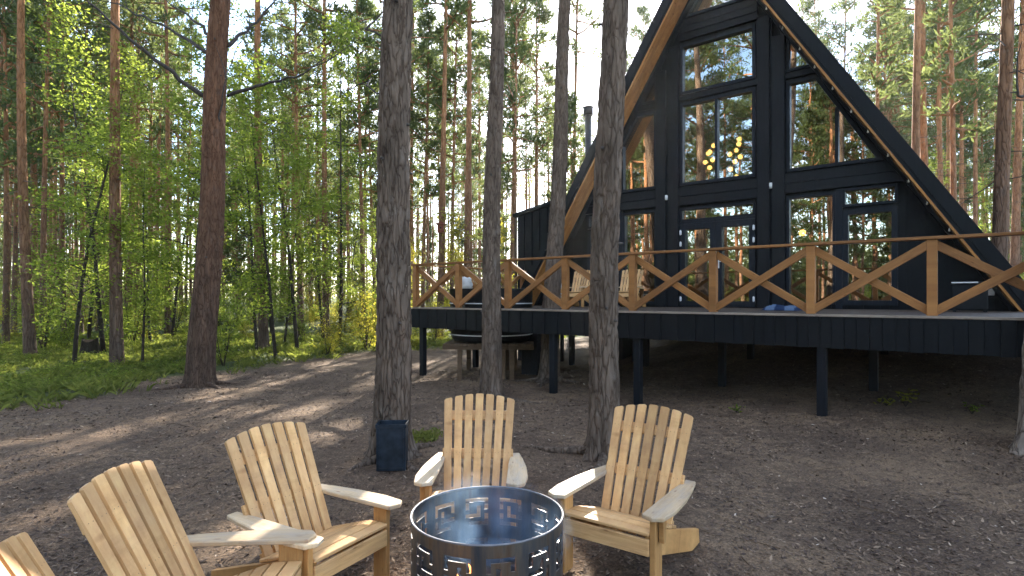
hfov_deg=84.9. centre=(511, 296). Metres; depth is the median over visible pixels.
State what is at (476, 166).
pine tree
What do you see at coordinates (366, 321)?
bush
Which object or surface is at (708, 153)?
chandelier
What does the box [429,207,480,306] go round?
young birch
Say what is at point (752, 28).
window
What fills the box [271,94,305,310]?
pine tree
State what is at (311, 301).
bush
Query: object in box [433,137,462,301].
pine tree
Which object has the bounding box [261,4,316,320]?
pine tree
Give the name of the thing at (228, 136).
pine tree
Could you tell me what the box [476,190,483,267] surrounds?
young pine
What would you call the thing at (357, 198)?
pine tree
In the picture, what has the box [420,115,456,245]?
pine tree
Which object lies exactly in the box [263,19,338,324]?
pine tree
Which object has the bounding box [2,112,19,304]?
pine tree
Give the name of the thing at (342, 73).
pine tree
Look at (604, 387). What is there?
pine tree
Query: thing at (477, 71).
pine tree
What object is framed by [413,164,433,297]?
pine tree
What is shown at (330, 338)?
bush
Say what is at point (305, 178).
young birch
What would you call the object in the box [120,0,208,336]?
pine tree
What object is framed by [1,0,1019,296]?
sky
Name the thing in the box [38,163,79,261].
young pine
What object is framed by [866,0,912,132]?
pine tree
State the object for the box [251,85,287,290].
pine tree
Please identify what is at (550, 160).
pine tree
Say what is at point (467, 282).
towel
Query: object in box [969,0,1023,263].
pine tree
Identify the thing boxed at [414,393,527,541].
garden armchair
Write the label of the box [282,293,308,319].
bush
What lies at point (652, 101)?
window
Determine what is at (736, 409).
seedling
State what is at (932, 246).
deck railing
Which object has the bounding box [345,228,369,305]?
young pine
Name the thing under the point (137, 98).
young birch
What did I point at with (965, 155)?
pine tree
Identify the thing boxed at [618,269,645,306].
garden armchair
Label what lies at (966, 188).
pine tree
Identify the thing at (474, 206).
pine tree
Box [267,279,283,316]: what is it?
bush
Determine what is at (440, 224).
birdhouse
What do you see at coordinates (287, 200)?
pine tree
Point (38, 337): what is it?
bush
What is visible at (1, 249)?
young pine
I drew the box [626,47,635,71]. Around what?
pine tree
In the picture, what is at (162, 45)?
pine tree
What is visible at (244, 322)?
bush
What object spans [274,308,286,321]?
bush
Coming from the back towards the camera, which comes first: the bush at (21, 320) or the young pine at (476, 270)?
the young pine at (476, 270)
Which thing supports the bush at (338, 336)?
on the ground at (338, 453)
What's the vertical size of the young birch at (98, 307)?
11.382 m
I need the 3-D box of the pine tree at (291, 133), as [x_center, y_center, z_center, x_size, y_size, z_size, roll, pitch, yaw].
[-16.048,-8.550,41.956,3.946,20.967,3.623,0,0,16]
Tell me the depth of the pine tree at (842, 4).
38.57 m
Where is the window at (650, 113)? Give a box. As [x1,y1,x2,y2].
[621,110,655,192]
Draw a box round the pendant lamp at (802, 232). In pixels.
[799,150,805,235]
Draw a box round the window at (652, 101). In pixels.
[642,77,655,104]
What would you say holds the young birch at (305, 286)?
on the ground at (338, 453)
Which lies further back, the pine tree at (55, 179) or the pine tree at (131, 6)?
the pine tree at (55, 179)
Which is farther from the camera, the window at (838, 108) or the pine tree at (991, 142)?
the pine tree at (991, 142)
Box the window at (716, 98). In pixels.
[680,87,755,185]
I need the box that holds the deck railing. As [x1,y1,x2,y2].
[411,231,1023,315]
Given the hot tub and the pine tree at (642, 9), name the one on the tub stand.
the hot tub
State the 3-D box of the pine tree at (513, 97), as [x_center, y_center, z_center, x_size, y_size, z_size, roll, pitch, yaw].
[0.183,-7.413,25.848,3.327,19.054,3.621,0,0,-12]
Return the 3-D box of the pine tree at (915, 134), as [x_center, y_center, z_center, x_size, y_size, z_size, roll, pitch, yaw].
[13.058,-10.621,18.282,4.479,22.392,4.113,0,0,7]
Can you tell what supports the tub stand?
on the ground at (338, 453)
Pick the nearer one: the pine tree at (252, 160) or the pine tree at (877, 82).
the pine tree at (877, 82)
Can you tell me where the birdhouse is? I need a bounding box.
[435,221,445,232]
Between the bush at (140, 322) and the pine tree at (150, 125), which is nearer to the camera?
the bush at (140, 322)
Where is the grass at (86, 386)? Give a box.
[0,331,576,410]
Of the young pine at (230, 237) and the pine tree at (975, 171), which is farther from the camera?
the young pine at (230, 237)
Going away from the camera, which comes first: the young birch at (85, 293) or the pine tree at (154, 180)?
the young birch at (85, 293)
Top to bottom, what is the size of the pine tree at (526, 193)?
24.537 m
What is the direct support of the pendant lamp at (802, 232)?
hanging from the frame cabin
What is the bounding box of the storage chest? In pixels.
[950,281,987,311]
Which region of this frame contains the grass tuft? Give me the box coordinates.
[412,427,442,442]
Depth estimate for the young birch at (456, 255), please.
38.83 m
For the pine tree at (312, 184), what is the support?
on the ground at (338, 453)
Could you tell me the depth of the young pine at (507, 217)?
35.35 m
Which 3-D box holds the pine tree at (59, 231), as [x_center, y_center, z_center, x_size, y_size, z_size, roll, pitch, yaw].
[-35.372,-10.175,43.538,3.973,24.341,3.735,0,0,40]
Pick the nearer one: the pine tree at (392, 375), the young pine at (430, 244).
the pine tree at (392, 375)
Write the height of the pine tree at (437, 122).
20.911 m
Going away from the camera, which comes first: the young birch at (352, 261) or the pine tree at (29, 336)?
the pine tree at (29, 336)
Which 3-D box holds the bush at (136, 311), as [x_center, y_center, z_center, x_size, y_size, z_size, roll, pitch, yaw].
[-14.257,0.530,21.072,2.186,2.777,1.629,0,0,8]
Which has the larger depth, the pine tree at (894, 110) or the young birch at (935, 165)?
the pine tree at (894, 110)
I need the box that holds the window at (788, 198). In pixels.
[786,192,835,304]
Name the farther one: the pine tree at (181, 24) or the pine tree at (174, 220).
the pine tree at (174, 220)
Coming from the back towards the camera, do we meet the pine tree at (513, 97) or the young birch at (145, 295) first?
the pine tree at (513, 97)
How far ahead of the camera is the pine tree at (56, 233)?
45.75 m
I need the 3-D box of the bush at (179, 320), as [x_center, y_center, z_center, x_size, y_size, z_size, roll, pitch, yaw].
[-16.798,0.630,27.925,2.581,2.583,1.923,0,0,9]
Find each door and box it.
[679,222,715,306]
[716,219,755,306]
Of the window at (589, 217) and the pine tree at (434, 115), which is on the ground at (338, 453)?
the pine tree at (434, 115)
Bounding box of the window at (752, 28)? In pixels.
[680,24,755,95]
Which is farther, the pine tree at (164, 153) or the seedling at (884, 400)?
the pine tree at (164, 153)
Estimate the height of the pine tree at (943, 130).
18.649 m
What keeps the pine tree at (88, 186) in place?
on the ground at (338, 453)
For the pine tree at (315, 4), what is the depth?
40.52 m
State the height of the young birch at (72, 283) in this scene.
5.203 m
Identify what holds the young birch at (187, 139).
on the ground at (338, 453)
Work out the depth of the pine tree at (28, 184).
36.55 m
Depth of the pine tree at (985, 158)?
38.71 m
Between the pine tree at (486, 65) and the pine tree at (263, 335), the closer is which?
the pine tree at (263, 335)
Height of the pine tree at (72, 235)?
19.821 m
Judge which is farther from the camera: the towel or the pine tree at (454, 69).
the pine tree at (454, 69)
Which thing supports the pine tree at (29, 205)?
on the ground at (338, 453)
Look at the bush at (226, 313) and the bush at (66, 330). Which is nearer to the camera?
the bush at (66, 330)
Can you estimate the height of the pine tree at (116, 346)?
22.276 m
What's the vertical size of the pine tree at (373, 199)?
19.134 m
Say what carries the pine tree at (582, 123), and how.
on the ground at (338, 453)
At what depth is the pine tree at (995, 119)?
40.89 m
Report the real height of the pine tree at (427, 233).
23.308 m
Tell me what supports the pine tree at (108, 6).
on the ground at (338, 453)
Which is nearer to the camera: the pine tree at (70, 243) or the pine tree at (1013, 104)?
the pine tree at (1013, 104)
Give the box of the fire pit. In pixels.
[410,486,563,575]
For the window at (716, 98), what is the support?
in the frame cabin
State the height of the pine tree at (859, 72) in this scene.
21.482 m
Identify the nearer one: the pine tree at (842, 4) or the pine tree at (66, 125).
the pine tree at (66, 125)
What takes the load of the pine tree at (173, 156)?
on the ground at (338, 453)
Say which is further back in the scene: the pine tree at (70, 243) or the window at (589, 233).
the pine tree at (70, 243)
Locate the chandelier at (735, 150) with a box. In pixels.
[727,36,742,175]
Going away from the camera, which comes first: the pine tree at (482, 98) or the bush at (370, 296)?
the bush at (370, 296)
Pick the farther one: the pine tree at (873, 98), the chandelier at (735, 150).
the pine tree at (873, 98)
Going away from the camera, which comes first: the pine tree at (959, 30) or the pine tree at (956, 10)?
the pine tree at (959, 30)
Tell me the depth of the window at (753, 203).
12.78 m
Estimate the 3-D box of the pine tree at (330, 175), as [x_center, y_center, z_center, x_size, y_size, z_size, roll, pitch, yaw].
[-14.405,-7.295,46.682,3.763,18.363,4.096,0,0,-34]
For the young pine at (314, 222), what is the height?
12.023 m
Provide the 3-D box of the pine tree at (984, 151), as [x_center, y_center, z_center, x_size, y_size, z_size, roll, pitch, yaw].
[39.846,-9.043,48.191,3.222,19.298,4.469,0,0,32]
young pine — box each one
[0,147,59,283]
[0,224,11,290]
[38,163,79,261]
[40,195,74,256]
[71,177,102,306]
[172,238,182,292]
[193,184,237,290]
[221,176,253,318]
[284,187,333,286]
[327,166,358,312]
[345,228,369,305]
[366,182,376,268]
[415,220,437,288]
[448,215,477,280]
[471,134,522,263]
[475,228,482,276]
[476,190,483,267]
[541,90,594,200]
[1010,163,1023,255]
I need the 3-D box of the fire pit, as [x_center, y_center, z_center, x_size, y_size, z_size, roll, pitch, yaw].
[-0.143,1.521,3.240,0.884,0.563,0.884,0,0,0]
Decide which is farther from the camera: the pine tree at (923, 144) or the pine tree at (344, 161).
the pine tree at (344, 161)
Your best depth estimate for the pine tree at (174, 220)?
54.77 m
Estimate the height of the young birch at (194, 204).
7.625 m
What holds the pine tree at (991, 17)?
on the ground at (338, 453)
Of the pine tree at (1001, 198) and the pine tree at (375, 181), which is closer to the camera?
the pine tree at (1001, 198)
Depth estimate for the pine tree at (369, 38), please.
22.62 m
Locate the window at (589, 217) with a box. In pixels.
[587,215,591,228]
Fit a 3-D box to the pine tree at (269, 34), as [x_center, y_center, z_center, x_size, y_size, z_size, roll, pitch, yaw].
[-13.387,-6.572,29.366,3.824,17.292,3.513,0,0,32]
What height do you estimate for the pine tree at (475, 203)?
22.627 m
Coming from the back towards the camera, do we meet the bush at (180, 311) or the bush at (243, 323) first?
the bush at (180, 311)
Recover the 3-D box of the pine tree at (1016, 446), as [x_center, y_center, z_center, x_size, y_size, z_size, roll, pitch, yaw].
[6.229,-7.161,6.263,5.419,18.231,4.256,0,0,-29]
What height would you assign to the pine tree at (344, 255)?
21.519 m
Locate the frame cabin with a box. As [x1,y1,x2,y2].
[512,0,1023,374]
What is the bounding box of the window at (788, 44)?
[786,37,809,71]
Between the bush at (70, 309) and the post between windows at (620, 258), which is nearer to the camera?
the post between windows at (620, 258)
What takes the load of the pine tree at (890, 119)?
on the ground at (338, 453)
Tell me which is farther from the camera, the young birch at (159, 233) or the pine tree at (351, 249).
the pine tree at (351, 249)
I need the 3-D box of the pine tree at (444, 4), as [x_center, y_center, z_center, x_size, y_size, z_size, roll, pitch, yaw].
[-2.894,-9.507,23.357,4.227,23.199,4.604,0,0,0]
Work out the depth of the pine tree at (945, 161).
48.06 m
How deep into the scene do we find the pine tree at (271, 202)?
57.30 m
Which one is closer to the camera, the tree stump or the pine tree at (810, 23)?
the tree stump
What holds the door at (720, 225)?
in the frame cabin
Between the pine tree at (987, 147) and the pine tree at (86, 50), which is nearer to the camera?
the pine tree at (86, 50)
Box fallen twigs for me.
[1,354,999,575]
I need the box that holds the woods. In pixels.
[0,84,1011,309]
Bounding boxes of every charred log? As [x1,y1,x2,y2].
[444,555,500,575]
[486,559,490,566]
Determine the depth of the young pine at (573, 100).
25.86 m
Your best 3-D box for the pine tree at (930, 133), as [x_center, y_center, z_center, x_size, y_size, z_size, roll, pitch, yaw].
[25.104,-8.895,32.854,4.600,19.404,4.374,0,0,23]
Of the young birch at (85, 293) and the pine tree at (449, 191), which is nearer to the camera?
the young birch at (85, 293)
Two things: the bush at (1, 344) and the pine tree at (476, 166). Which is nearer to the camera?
the bush at (1, 344)
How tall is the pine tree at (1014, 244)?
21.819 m
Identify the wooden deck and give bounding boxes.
[411,306,1023,416]
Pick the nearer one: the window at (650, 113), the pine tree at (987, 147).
the window at (650, 113)
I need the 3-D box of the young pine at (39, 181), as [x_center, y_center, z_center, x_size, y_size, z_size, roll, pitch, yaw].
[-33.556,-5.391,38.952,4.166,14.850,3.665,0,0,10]
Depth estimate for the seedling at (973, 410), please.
7.48 m
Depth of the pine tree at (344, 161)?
57.79 m
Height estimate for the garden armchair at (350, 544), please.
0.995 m
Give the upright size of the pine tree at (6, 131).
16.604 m
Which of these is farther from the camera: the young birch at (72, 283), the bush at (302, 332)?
the young birch at (72, 283)
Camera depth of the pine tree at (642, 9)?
41.16 m
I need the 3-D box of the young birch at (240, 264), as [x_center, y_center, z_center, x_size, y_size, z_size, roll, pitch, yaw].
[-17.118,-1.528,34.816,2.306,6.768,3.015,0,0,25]
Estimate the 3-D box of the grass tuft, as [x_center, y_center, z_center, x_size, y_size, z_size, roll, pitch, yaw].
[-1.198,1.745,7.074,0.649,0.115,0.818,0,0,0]
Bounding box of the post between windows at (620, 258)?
[618,211,622,305]
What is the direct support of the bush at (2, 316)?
on the ground at (338, 453)
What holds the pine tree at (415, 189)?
on the ground at (338, 453)
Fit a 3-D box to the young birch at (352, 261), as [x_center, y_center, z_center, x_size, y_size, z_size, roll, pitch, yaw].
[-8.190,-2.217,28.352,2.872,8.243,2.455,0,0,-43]
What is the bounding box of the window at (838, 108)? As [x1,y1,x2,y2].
[786,75,882,171]
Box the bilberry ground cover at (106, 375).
[0,330,559,397]
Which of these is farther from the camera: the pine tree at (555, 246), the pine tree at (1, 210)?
the pine tree at (1, 210)
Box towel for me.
[462,277,472,288]
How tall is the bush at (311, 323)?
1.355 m
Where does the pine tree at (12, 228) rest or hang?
on the ground at (338, 453)
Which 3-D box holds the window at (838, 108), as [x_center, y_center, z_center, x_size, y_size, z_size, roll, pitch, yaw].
[6.545,-3.610,11.420,1.710,1.920,0.155,0,0,38]
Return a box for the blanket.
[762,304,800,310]
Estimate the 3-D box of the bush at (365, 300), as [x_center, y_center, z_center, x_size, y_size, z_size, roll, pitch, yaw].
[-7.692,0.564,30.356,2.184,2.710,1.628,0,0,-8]
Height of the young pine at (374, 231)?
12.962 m
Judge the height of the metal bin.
0.481 m
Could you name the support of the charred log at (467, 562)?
on the charred log
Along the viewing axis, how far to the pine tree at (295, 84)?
24.67 m
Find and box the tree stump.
[79,338,101,353]
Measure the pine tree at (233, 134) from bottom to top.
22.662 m
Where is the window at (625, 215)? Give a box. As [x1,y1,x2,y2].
[623,210,655,303]
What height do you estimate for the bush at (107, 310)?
2.647 m
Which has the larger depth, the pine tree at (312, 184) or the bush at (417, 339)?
the pine tree at (312, 184)
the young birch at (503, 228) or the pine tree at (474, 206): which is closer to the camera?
the young birch at (503, 228)
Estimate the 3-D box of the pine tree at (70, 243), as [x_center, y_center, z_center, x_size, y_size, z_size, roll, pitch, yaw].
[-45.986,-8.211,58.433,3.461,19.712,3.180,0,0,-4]
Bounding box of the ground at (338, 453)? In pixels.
[0,297,1023,575]
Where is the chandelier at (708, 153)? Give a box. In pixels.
[703,143,714,169]
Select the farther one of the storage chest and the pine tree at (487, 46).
the pine tree at (487, 46)
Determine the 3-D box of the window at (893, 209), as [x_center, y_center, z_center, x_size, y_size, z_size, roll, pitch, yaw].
[7.045,-0.785,11.027,0.920,1.910,0.155,0,0,38]
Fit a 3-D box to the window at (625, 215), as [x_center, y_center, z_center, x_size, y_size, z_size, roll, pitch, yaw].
[3.221,-0.980,14.035,0.910,2.300,0.155,0,0,38]
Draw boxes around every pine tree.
[0,0,44,274]
[0,0,64,344]
[0,0,75,354]
[0,0,92,344]
[0,0,107,341]
[0,1,104,333]
[0,4,72,333]
[0,42,41,280]
[0,85,12,280]
[0,98,59,323]
[0,179,18,269]
[1,102,59,261]
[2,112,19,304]
[12,3,82,325]
[27,5,93,322]
[36,0,135,334]
[39,93,82,299]
[44,21,80,316]
[53,41,91,310]
[56,0,129,330]
[58,161,80,300]
[63,0,170,364]
[64,135,80,296]
[65,0,176,335]
[68,155,93,310]
[69,21,106,309]
[73,0,144,323]
[77,114,144,235]
[78,0,179,332]
[80,1,174,304]
[86,0,356,390]
[86,18,159,240]
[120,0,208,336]
[123,0,185,325]
[123,73,174,167]
[123,115,155,294]
[140,0,196,322]
[140,89,176,285]
[141,26,195,293]
[142,112,186,300]
[145,99,187,278]
[153,190,186,270]
[155,4,204,327]
[159,20,204,315]
[174,129,199,304]
[176,158,199,284]
[183,116,201,191]
[195,99,251,322]
[204,0,288,349]
[225,10,293,330]
[226,76,253,311]
[226,93,274,302]
[228,93,245,310]
[237,0,345,336]
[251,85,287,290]
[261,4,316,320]
[262,102,301,292]
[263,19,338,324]
[263,156,284,307]
[267,54,315,179]
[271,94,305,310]
[275,31,339,321]
[289,0,357,337]
[297,0,345,319]
[300,141,342,293]
[315,103,358,314]
[321,11,375,318]
[327,112,355,215]
[328,0,381,328]
[332,45,380,327]
[333,167,366,305]
[334,0,380,258]
[342,147,358,304]
[344,0,441,272]
[345,0,452,475]
[349,147,357,297]
[358,148,376,221]
[368,115,377,200]
[369,4,442,305]
[409,0,448,306]
[409,0,457,306]
[413,49,450,305]
[413,132,422,214]
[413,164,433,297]
[414,44,464,249]
[416,0,479,337]
[419,0,489,331]
[419,40,463,298]
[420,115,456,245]
[424,38,473,285]
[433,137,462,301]
[439,0,520,269]
[446,140,465,247]
[448,0,488,271]
[449,119,477,219]
[449,158,481,233]
[451,26,505,278]
[455,0,539,405]
[462,126,485,265]
[463,133,483,282]
[464,51,488,176]
[472,0,541,286]
[472,2,535,287]
[477,0,549,288]
[480,0,547,239]
[504,0,558,249]
[504,51,546,208]
[515,0,578,387]
[525,71,554,201]
[529,0,674,479]
[550,0,602,181]
[566,111,594,192]
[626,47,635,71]
[627,3,653,47]
[790,0,820,32]
[794,0,844,54]
[813,0,870,86]
[813,26,842,57]
[849,0,927,117]
[852,0,928,128]
[853,52,872,96]
[858,9,930,143]
[862,5,912,137]
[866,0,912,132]
[868,44,933,145]
[869,0,967,186]
[881,0,986,199]
[885,0,934,156]
[891,0,993,177]
[893,0,989,192]
[898,0,998,200]
[905,0,957,110]
[907,76,985,184]
[926,0,1018,225]
[926,26,968,183]
[927,4,998,211]
[928,107,978,200]
[942,38,985,202]
[955,62,1013,232]
[956,0,1023,260]
[957,154,991,213]
[959,102,992,195]
[964,15,997,212]
[966,80,996,232]
[968,94,1014,219]
[969,0,1018,229]
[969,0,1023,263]
[969,64,1023,232]
[980,0,1023,274]
[983,73,1023,184]
[983,74,1023,244]
[990,67,1023,276]
[1008,42,1023,455]
[1012,55,1023,156]
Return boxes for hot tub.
[448,288,533,342]
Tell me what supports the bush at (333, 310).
on the ground at (338, 453)
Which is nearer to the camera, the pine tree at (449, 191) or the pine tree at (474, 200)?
the pine tree at (474, 200)
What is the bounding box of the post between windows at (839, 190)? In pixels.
[836,188,841,308]
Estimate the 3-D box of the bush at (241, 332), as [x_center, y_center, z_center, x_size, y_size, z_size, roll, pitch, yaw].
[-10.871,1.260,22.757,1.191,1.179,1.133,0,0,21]
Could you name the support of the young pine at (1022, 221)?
on the ground at (338, 453)
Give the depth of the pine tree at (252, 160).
44.32 m
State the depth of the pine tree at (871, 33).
32.73 m
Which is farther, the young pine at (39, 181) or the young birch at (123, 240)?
the young pine at (39, 181)
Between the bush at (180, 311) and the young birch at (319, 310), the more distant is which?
the bush at (180, 311)
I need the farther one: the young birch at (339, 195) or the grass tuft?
the young birch at (339, 195)
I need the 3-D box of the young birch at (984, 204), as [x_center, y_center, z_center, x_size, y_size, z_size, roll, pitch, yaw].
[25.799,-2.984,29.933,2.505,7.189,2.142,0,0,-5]
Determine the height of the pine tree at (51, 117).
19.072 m
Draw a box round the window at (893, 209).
[842,206,897,305]
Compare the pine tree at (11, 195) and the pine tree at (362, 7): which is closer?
the pine tree at (362, 7)
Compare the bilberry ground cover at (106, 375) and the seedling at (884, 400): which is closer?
the seedling at (884, 400)
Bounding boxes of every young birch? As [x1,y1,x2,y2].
[1,179,80,342]
[7,29,169,363]
[11,0,176,352]
[38,67,174,338]
[66,260,78,304]
[67,258,92,313]
[78,171,173,309]
[91,133,193,362]
[100,118,193,341]
[122,0,267,311]
[122,81,235,336]
[148,221,183,318]
[183,191,239,325]
[183,229,230,315]
[195,54,311,349]
[219,45,313,358]
[222,223,250,312]
[228,44,353,349]
[230,129,286,332]
[253,138,327,344]
[271,122,358,339]
[287,2,378,341]
[294,254,314,307]
[313,240,338,307]
[328,173,376,331]
[348,203,376,335]
[410,236,425,306]
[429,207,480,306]
[446,247,462,299]
[477,217,517,287]
[928,146,958,191]
[966,176,1010,261]
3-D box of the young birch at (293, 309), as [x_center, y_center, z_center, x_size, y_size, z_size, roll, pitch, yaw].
[-7.706,-3.281,18.547,4.164,10.390,3.463,0,0,13]
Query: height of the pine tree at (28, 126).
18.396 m
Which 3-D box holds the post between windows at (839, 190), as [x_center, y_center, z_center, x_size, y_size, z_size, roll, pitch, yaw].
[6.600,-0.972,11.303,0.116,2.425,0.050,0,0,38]
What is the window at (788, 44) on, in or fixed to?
in the frame cabin
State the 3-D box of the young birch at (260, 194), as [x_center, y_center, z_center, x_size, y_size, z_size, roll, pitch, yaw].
[-6.879,-2.418,15.600,2.565,8.610,3.000,0,0,-25]
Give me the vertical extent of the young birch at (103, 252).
9.061 m
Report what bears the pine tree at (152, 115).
on the ground at (338, 453)
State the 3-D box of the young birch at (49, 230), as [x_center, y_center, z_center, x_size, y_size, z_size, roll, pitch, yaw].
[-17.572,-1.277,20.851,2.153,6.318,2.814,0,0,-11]
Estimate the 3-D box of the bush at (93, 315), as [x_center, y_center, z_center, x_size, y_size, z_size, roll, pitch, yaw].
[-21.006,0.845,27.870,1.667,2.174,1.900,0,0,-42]
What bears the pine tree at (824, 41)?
on the ground at (338, 453)
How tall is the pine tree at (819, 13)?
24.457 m
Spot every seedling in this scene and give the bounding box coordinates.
[728,403,741,412]
[873,396,895,405]
[895,389,919,406]
[963,402,985,413]
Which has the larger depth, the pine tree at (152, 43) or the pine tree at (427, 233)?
the pine tree at (427, 233)
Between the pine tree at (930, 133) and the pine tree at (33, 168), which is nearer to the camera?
the pine tree at (33, 168)
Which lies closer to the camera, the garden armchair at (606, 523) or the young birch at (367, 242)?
the garden armchair at (606, 523)
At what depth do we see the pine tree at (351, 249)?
58.74 m
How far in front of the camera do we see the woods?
69.86 m
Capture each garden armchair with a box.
[0,532,54,575]
[67,460,315,575]
[211,422,401,575]
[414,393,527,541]
[548,404,698,575]
[560,270,589,306]
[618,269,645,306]
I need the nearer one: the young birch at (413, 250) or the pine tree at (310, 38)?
the young birch at (413, 250)
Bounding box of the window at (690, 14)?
[686,0,743,17]
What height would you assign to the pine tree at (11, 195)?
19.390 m
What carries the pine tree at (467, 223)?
on the ground at (338, 453)
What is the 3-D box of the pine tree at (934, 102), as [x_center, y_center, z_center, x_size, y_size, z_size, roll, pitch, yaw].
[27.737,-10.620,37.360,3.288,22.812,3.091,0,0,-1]
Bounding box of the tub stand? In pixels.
[442,339,533,379]
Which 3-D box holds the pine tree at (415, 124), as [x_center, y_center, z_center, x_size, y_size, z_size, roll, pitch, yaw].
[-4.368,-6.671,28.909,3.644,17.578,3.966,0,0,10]
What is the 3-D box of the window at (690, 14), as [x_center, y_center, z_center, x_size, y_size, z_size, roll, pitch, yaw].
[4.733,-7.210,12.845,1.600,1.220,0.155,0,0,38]
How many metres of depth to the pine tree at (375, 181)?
60.40 m
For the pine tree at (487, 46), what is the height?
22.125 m
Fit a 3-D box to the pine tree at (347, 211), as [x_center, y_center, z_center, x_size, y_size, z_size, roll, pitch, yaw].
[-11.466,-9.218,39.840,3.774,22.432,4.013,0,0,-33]
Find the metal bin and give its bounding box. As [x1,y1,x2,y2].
[375,420,408,470]
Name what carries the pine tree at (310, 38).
on the ground at (338, 453)
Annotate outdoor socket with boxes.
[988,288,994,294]
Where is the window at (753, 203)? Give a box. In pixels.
[680,201,755,221]
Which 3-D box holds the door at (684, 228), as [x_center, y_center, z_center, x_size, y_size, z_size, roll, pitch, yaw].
[4.355,-0.742,13.102,0.847,1.945,0.219,0,0,38]
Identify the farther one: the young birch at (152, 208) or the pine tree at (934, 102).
the pine tree at (934, 102)
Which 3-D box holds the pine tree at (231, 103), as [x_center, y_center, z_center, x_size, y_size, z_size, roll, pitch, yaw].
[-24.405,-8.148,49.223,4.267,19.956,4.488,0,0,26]
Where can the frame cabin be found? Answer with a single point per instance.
(847, 181)
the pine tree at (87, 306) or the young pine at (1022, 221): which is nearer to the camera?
the young pine at (1022, 221)
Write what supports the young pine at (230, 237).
on the ground at (338, 453)
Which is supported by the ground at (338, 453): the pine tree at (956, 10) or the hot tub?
the pine tree at (956, 10)
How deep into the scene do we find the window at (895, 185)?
10.97 m
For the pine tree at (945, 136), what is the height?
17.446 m
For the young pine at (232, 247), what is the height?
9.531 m
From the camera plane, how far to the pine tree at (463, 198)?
65.91 m
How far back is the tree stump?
16.84 m
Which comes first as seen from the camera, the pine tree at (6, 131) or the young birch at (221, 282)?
the pine tree at (6, 131)
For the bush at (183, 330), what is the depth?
23.57 m
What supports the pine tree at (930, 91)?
on the ground at (338, 453)
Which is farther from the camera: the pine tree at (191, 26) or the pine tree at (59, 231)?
the pine tree at (59, 231)
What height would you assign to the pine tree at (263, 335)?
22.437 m
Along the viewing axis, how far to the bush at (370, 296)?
32.01 m
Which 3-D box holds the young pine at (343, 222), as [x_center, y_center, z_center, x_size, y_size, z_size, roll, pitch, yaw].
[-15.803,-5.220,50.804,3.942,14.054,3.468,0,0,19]
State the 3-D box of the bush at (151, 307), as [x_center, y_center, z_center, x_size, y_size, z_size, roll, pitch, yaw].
[-16.714,0.486,25.633,2.590,2.873,1.930,0,0,36]
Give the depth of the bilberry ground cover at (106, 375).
14.69 m
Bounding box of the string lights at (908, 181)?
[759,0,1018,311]
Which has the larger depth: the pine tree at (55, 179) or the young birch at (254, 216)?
the pine tree at (55, 179)
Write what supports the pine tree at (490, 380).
on the ground at (338, 453)
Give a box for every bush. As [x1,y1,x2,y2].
[0,305,7,340]
[0,330,8,347]
[3,271,77,347]
[10,290,54,338]
[39,318,83,348]
[49,325,83,348]
[54,299,76,327]
[58,306,86,332]
[73,292,105,332]
[84,277,149,344]
[103,287,169,336]
[105,277,163,341]
[123,296,157,336]
[127,277,168,331]
[149,283,191,331]
[160,297,186,331]
[171,299,183,321]
[171,318,189,338]
[181,281,262,352]
[216,297,251,365]
[219,301,234,323]
[229,309,257,331]
[235,316,253,339]
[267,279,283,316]
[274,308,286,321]
[281,306,316,341]
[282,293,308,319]
[303,289,338,324]
[305,310,318,326]
[312,315,353,353]
[322,320,353,346]
[329,302,338,320]
[337,267,376,348]
[342,308,362,336]
[347,318,370,339]
[349,284,375,321]
[365,283,376,317]
[411,327,418,346]
[418,300,451,342]
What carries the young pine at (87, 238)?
on the ground at (338, 453)
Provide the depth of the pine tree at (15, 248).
26.48 m
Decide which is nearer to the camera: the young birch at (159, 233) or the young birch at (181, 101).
the young birch at (181, 101)
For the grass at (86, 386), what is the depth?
14.45 m
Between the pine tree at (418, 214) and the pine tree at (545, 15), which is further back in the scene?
the pine tree at (418, 214)
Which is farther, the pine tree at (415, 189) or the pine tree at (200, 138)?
the pine tree at (415, 189)
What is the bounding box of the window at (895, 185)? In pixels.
[842,183,897,206]
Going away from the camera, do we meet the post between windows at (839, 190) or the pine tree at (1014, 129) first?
the post between windows at (839, 190)
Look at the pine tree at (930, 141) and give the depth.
40.50 m
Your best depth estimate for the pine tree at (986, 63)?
32.95 m
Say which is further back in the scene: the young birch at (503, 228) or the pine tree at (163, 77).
the pine tree at (163, 77)
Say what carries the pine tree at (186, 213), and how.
on the ground at (338, 453)
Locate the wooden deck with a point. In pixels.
(957, 332)
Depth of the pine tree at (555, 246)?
12.33 m
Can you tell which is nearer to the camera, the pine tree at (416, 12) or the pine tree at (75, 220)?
the pine tree at (416, 12)
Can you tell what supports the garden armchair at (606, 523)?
on the ground at (338, 453)
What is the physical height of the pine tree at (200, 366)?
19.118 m
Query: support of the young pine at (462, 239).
on the ground at (338, 453)
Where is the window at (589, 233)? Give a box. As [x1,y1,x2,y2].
[587,231,591,302]
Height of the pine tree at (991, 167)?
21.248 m

